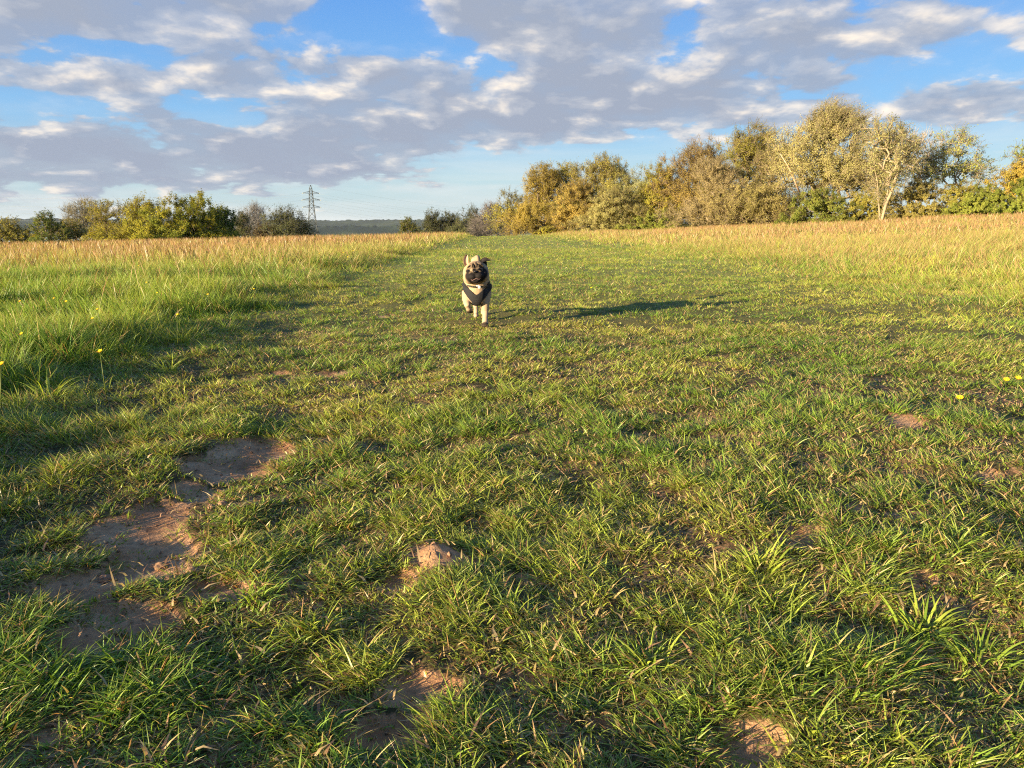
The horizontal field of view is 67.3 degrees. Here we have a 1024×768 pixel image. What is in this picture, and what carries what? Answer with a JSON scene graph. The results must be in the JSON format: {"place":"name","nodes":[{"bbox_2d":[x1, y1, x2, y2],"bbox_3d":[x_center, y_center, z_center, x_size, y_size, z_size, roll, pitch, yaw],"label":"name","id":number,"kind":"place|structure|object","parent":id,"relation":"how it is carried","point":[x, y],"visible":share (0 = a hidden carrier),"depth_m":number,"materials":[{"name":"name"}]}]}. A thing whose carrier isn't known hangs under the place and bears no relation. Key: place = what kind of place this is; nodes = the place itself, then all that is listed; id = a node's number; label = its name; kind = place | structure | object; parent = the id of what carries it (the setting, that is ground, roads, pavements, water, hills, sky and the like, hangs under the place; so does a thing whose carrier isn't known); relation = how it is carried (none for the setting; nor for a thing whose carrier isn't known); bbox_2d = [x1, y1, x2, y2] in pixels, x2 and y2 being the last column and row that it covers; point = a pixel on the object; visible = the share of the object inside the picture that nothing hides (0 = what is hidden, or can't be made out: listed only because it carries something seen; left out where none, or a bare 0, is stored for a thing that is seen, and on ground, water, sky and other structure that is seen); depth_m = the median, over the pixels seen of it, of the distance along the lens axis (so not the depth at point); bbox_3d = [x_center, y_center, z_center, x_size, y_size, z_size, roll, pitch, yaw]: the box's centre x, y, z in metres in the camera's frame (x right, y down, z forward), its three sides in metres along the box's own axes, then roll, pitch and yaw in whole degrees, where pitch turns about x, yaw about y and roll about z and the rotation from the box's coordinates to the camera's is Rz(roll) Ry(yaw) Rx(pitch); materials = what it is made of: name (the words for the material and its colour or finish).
{"place":"outdoors","nodes":[
{"label":"outdoors","id":0,"kind":"place"},
{"bbox_2d":[1,224,588,236],"bbox_3d":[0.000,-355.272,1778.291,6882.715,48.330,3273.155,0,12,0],"label":"hills","id":1,"kind":"structure","parent":0,"point":[355,230],"depth_m":2612.43,"materials":[{"name":"green plant"}]},
{"bbox_2d":[0,218,692,226],"bbox_3d":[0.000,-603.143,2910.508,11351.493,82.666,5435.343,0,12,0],"label":"hills","id":2,"kind":"structure","parent":0,"point":[366,222],"depth_m":4044.89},
{"bbox_2d":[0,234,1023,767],"bbox_3d":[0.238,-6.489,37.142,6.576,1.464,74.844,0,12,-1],"label":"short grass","id":3,"kind":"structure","parent":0,"point":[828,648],"depth_m":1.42,"materials":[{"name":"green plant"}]},
{"bbox_2d":[0,225,1023,767],"bbox_3d":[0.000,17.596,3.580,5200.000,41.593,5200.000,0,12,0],"label":"ground","id":4,"kind":"structure","parent":0,"point":[418,687],"depth_m":1.55,"materials":[{"name":"soil"}]},
{"bbox_2d":[0,362,2,418],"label":"buttercup","id":5,"kind":"object","parent":4,"relation":"on","point":[1,363],"visible":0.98,"depth_m":2.22,"materials":[{"name":"green plant"}]},
{"bbox_2d":[0,215,45,243],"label":"hedge shrub","id":6,"kind":"object","parent":4,"relation":"on","point":[9,232],"visible":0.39,"depth_m":92.24,"materials":[{"name":"green plant"}]},
{"bbox_2d":[25,207,73,243],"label":"tall shrub","id":7,"kind":"object","parent":4,"relation":"on","point":[47,223],"visible":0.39,"depth_m":90.14,"materials":[{"name":"green plant"}]},
{"bbox_2d":[55,218,92,242],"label":"hedge shrub","id":8,"kind":"object","parent":4,"relation":"on","point":[77,231],"visible":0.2,"depth_m":93.61,"materials":[{"name":"green plant"}]},
{"bbox_2d":[45,195,120,240],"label":"bare tree","id":9,"kind":"object","parent":4,"relation":"on","point":[72,210],"visible":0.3,"depth_m":113.93,"materials":[{"name":"brown plant"}]},
{"bbox_2d":[96,349,107,402],"bbox_3d":[-1.315,-0.023,2.468,0.018,0.180,0.019,-10,15,-39],"label":"buttercup","id":10,"kind":"object","parent":4,"relation":"on","point":[99,350],"visible":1,"depth_m":2.47,"materials":[{"name":"green plant"}]},
{"bbox_2d":[97,574,111,582],"bbox_3d":[-0.687,0.330,1.297,0.021,0.017,0.023,9,15,38],"label":"earth clod","id":11,"kind":"object","parent":4,"relation":"on","point":[104,577],"visible":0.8,"depth_m":1.29,"materials":[{"name":"soil"}]},
{"bbox_2d":[65,197,147,241],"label":"oak tree","id":12,"kind":"object","parent":4,"relation":"on","point":[99,212],"visible":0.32,"depth_m":108.72,"materials":[{"name":"green plant"}]},
{"bbox_2d":[86,189,184,242],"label":"oak tree","id":13,"kind":"object","parent":4,"relation":"on","point":[137,207],"visible":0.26,"depth_m":107.87,"materials":[{"name":"green plant"}]},
{"bbox_2d":[153,561,168,570],"bbox_3d":[-0.608,0.317,1.336,0.027,0.018,0.024,-5,13,-25],"label":"earth clod","id":14,"kind":"object","parent":4,"relation":"on","point":[158,564],"visible":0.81,"depth_m":1.33,"materials":[{"name":"soil"}]},
{"bbox_2d":[164,575,174,580],"bbox_3d":[-0.554,0.315,1.245,0.018,0.012,0.015,0,12,0],"label":"earth clod","id":15,"kind":"object","parent":4,"relation":"on","point":[167,577],"visible":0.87,"depth_m":1.24,"materials":[{"name":"soil"}]},
{"bbox_2d":[122,188,247,241],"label":"oak tree","id":16,"kind":"object","parent":4,"relation":"on","point":[198,226],"visible":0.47,"depth_m":106.14,"materials":[{"name":"green plant"}]},
{"bbox_2d":[185,566,199,574],"bbox_3d":[-0.530,0.311,1.275,0.024,0.016,0.020,0,12,0],"label":"earth clod","id":17,"kind":"object","parent":4,"relation":"on","point":[192,568],"visible":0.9,"depth_m":1.27,"materials":[{"name":"soil"}]},
{"bbox_2d":[217,501,227,506],"bbox_3d":[-0.603,0.250,1.599,0.023,0.014,0.019,0,12,0],"label":"earth clod","id":18,"kind":"object","parent":4,"relation":"on","point":[222,503],"visible":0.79,"depth_m":1.59,"materials":[{"name":"soil"}]},
{"bbox_2d":[200,206,248,237],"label":"oak tree","id":19,"kind":"object","parent":4,"relation":"on","point":[233,220],"visible":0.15,"depth_m":112.78,"materials":[{"name":"green plant"}]},
{"bbox_2d":[228,206,253,237],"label":"round tree","id":20,"kind":"object","parent":4,"relation":"on","point":[242,228],"visible":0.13,"depth_m":146.46,"materials":[{"name":"green plant"}]},
{"bbox_2d":[230,198,266,236],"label":"bare tree","id":21,"kind":"object","parent":4,"relation":"on","point":[255,218],"visible":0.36,"depth_m":153.71,"materials":[{"name":"grey plant"}]},
{"bbox_2d":[248,221,282,237],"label":"hedge shrub","id":22,"kind":"object","parent":4,"relation":"on","point":[256,232],"visible":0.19,"depth_m":145.93,"materials":[{"name":"green plant"}]},
{"bbox_2d":[250,204,320,236],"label":"domed tree","id":23,"kind":"object","parent":4,"relation":"on","point":[289,222],"visible":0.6,"depth_m":144.83,"materials":[{"name":"green plant"}]},
{"bbox_2d":[301,185,320,235],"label":"electricity pylon","id":24,"kind":"object","parent":4,"relation":"on","point":[311,191],"visible":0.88,"depth_m":622.36,"materials":[{"name":"metal"}]},
{"bbox_2d":[397,216,423,234],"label":"round shrub","id":25,"kind":"object","parent":4,"relation":"on","point":[410,227],"visible":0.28,"depth_m":117.37,"materials":[{"name":"green plant"}]},
{"bbox_2d":[416,207,449,232],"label":"dark tree","id":26,"kind":"object","parent":4,"relation":"on","point":[434,225],"visible":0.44,"depth_m":145.51,"materials":[{"name":"green plant"}]},
{"bbox_2d":[438,208,460,232],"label":"dark tree","id":27,"kind":"object","parent":4,"relation":"on","point":[449,219],"visible":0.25,"depth_m":146.11,"materials":[{"name":"green plant"}]},
{"bbox_2d":[443,202,498,236],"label":"dark tree","id":28,"kind":"object","parent":4,"relation":"on","point":[461,227],"visible":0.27,"depth_m":140.09,"materials":[{"name":"green plant"}]},
{"bbox_2d":[462,254,491,326],"bbox_3d":[-0.205,-0.561,4.510,0.183,0.411,0.660,0,12,0],"label":"pug dog","id":29,"kind":"object","parent":4,"relation":"on","point":[477,287],"visible":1,"depth_m":4.29},
{"bbox_2d":[466,199,514,236],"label":"bare tree","id":30,"kind":"object","parent":4,"relation":"on","point":[479,228],"visible":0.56,"depth_m":126.57,"materials":[{"name":"brown plant"}]},
{"bbox_2d":[481,187,535,235],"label":"oak tree","id":31,"kind":"object","parent":4,"relation":"on","point":[507,206],"visible":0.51,"depth_m":69.80,"materials":[{"name":"yellow plant"}]},
{"bbox_2d":[0,213,1023,422],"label":"meadow grass","id":32,"kind":"structure","parent":4,"relation":"on","point":[228,286],"depth_m":7.47,"materials":[{"name":"green plant"}]},
{"bbox_2d":[0,210,1023,315],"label":"seeding grass","id":33,"kind":"structure","parent":4,"relation":"on","point":[332,238],"depth_m":19.89,"materials":[{"name":"beige plant"}]},
{"bbox_2d":[491,161,574,235],"bbox_3d":[2.292,-14.546,62.010,6.601,6.986,6.406,-9,15,-39],"label":"birch tree","id":34,"kind":"object","parent":4,"relation":"on","point":[546,184],"visible":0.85,"depth_m":61.39,"materials":[{"name":"yellow plant"}]},
{"bbox_2d":[43,320,1022,767],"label":"soil crumbs","id":35,"kind":"object","parent":4,"relation":"on","point":[449,554],"visible":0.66,"depth_m":1.40,"materials":[{"name":"soil"}]},
{"bbox_2d":[532,225,559,233],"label":"bush","id":36,"kind":"object","parent":4,"relation":"on","point":[544,230],"visible":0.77,"depth_m":58.57,"materials":[{"name":"yellow plant"}]},
{"bbox_2d":[536,158,594,234],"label":"birch tree","id":37,"kind":"object","parent":4,"relation":"on","point":[563,170],"visible":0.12,"depth_m":63.43,"materials":[{"name":"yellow plant"}]},
{"bbox_2d":[541,176,614,232],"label":"oak tree","id":38,"kind":"object","parent":4,"relation":"on","point":[578,191],"visible":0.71,"depth_m":55.72,"materials":[{"name":"yellow plant"}]},
{"bbox_2d":[538,150,656,231],"bbox_3d":[7.189,-14.399,59.356,8.370,7.312,8.892,-11,16,-43],"label":"oak tree","id":39,"kind":"object","parent":4,"relation":"on","point":[613,172],"visible":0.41,"depth_m":58.62,"materials":[{"name":"green plant"}]},
{"bbox_2d":[561,184,665,231],"bbox_3d":[7.088,-11.742,52.618,6.651,3.830,5.175,7,13,30],"label":"willow bush","id":40,"kind":"object","parent":4,"relation":"on","point":[619,198],"visible":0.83,"depth_m":52.09,"materials":[{"name":"green plant"}]},
{"bbox_2d":[600,159,690,222],"bbox_3d":[9.684,-13.606,56.419,7.151,5.462,6.835,-10,15,-40],"label":"willow tree","id":41,"kind":"object","parent":4,"relation":"on","point":[639,184],"visible":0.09,"depth_m":56.00,"materials":[{"name":"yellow plant"}]},
{"bbox_2d":[611,208,704,230],"bbox_3d":[9.570,-10.329,48.864,6.348,1.747,4.734,5,13,25],"label":"bush","id":42,"kind":"object","parent":4,"relation":"on","point":[659,224],"visible":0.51,"depth_m":48.53,"materials":[{"name":"green plant"}]},
{"bbox_2d":[624,162,696,225],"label":"maple tree","id":43,"kind":"object","parent":4,"relation":"on","point":[648,191],"visible":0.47,"depth_m":53.00,"materials":[{"name":"yellow plant"}]},
{"bbox_2d":[645,134,750,225],"bbox_3d":[13.012,-13.668,52.514,8.675,7.023,5.741,0,12,0],"label":"oak tree","id":44,"kind":"object","parent":4,"relation":"on","point":[695,152],"visible":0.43,"depth_m":51.98,"materials":[{"name":"green plant"}]},
{"bbox_2d":[652,151,776,227],"bbox_3d":[12.530,-11.390,46.633,7.226,5.206,5.193,6,13,27],"label":"thorn bush","id":45,"kind":"object","parent":4,"relation":"on","point":[716,178],"visible":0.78,"depth_m":45.99,"materials":[{"name":"brown plant"}]},
{"bbox_2d":[691,115,810,222],"bbox_3d":[15.671,-13.696,50.623,7.354,7.616,6.812,-6,13,-28],"label":"willow tree","id":46,"kind":"object","parent":4,"relation":"on","point":[746,149],"visible":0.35,"depth_m":49.52,"materials":[{"name":"green plant"}]},
{"bbox_2d":[703,143,836,225],"bbox_3d":[15.118,-11.281,45.257,7.679,5.508,5.546,0,12,0],"label":"willow bush","id":47,"kind":"object","parent":4,"relation":"on","point":[769,202],"visible":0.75,"depth_m":44.27,"materials":[{"name":"brown plant"}]},
{"bbox_2d":[774,187,866,224],"bbox_3d":[16.312,-9.194,40.240,5.098,2.337,3.708,0,12,0],"label":"ivy bush","id":48,"kind":"object","parent":4,"relation":"on","point":[816,204],"visible":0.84,"depth_m":39.90,"materials":[{"name":"green plant"}]},
{"bbox_2d":[759,91,912,217],"bbox_3d":[17.704,-12.340,41.965,8.116,7.445,7.352,4,12,21],"label":"willow tree","id":49,"kind":"object","parent":4,"relation":"on","point":[830,126],"visible":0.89,"depth_m":41.14,"materials":[{"name":"green plant"}]},
{"bbox_2d":[822,187,903,221],"bbox_3d":[18.674,-9.174,40.059,4.939,2.162,3.310,-3,12,-17],"label":"thorn bush","id":50,"kind":"object","parent":4,"relation":"on","point":[864,200],"visible":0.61,"depth_m":39.38,"materials":[{"name":"green plant"}]},
{"bbox_2d":[851,109,929,220],"bbox_3d":[17.968,-10.073,36.675,3.234,5.887,3.492,-9,15,-39],"label":"willow tree","id":51,"kind":"object","parent":4,"relation":"on","point":[885,144],"visible":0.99,"depth_m":36.34,"materials":[{"name":"beige plant"}]},
{"bbox_2d":[866,177,948,219],"bbox_3d":[20.678,-9.223,38.951,4.788,2.563,4.345,-9,14,-37],"label":"thorn bush","id":52,"kind":"object","parent":4,"relation":"on","point":[920,195],"visible":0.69,"depth_m":38.28,"materials":[{"name":"green plant"}]},
{"bbox_2d":[893,123,952,201],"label":"bare tree","id":53,"kind":"object","parent":4,"relation":"on","point":[927,156],"visible":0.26,"depth_m":41.12,"materials":[{"name":"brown plant"}]},
{"bbox_2d":[918,181,991,216],"bbox_3d":[22.208,-8.916,37.926,3.692,2.098,3.184,-9,15,-37],"label":"thorn bush","id":54,"kind":"object","parent":4,"relation":"on","point":[953,190],"visible":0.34,"depth_m":37.62,"materials":[{"name":"green plant"}]},
{"bbox_2d":[897,120,1013,206],"bbox_3d":[22.973,-10.967,39.639,5.793,5.049,5.409,-10,15,-40],"label":"ash tree","id":55,"kind":"object","parent":4,"relation":"on","point":[966,167],"visible":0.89,"depth_m":39.34,"materials":[{"name":"green plant"}]},
{"bbox_2d":[956,395,963,430],"bbox_3d":[1.239,0.081,2.121,0.040,0.104,0.017,-2,12,-9],"label":"buttercup","id":56,"kind":"object","parent":4,"relation":"on","point":[959,397],"visible":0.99,"depth_m":2.12,"materials":[{"name":"yellow plant"}]},
{"bbox_2d":[939,181,1022,216],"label":"hawthorn bush","id":57,"kind":"object","parent":4,"relation":"on","point":[981,200],"visible":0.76,"depth_m":35.59,"materials":[{"name":"green plant"}]},
{"bbox_2d":[992,377,1009,404],"bbox_3d":[1.547,0.024,2.434,0.039,0.092,0.016,9,14,36],"label":"buttercup","id":58,"kind":"object","parent":4,"relation":"on","point":[1006,379],"visible":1,"depth_m":2.43,"materials":[{"name":"yellow plant"}]},
{"bbox_2d":[981,155,1023,206],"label":"oak tree","id":59,"kind":"object","parent":4,"relation":"on","point":[1016,169],"visible":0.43,"depth_m":38.58,"materials":[{"name":"yellow plant"}]},
{"bbox_2d":[983,176,1023,215],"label":"hawthorn bush","id":60,"kind":"object","parent":4,"relation":"on","point":[1016,207],"visible":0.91,"depth_m":34.02,"materials":[{"name":"green plant"}]},
{"bbox_2d":[1001,138,1023,166],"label":"ash tree","id":61,"kind":"object","parent":4,"relation":"on","point":[1017,154],"visible":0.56,"depth_m":39.01,"materials":[{"name":"green plant"}]},
{"bbox_2d":[1014,376,1021,403],"bbox_3d":[1.610,0.021,2.455,0.018,0.094,0.022,0,12,0],"label":"buttercup","id":62,"kind":"object","parent":4,"relation":"on","point":[1018,377],"visible":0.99,"depth_m":2.45,"materials":[{"name":"yellow plant"}]},
{"bbox_2d":[0,0,1023,241],"label":"sky","id":63,"kind":"structure","parent":0,"point":[442,103],"materials":[{"name":"blue"}]}
]}

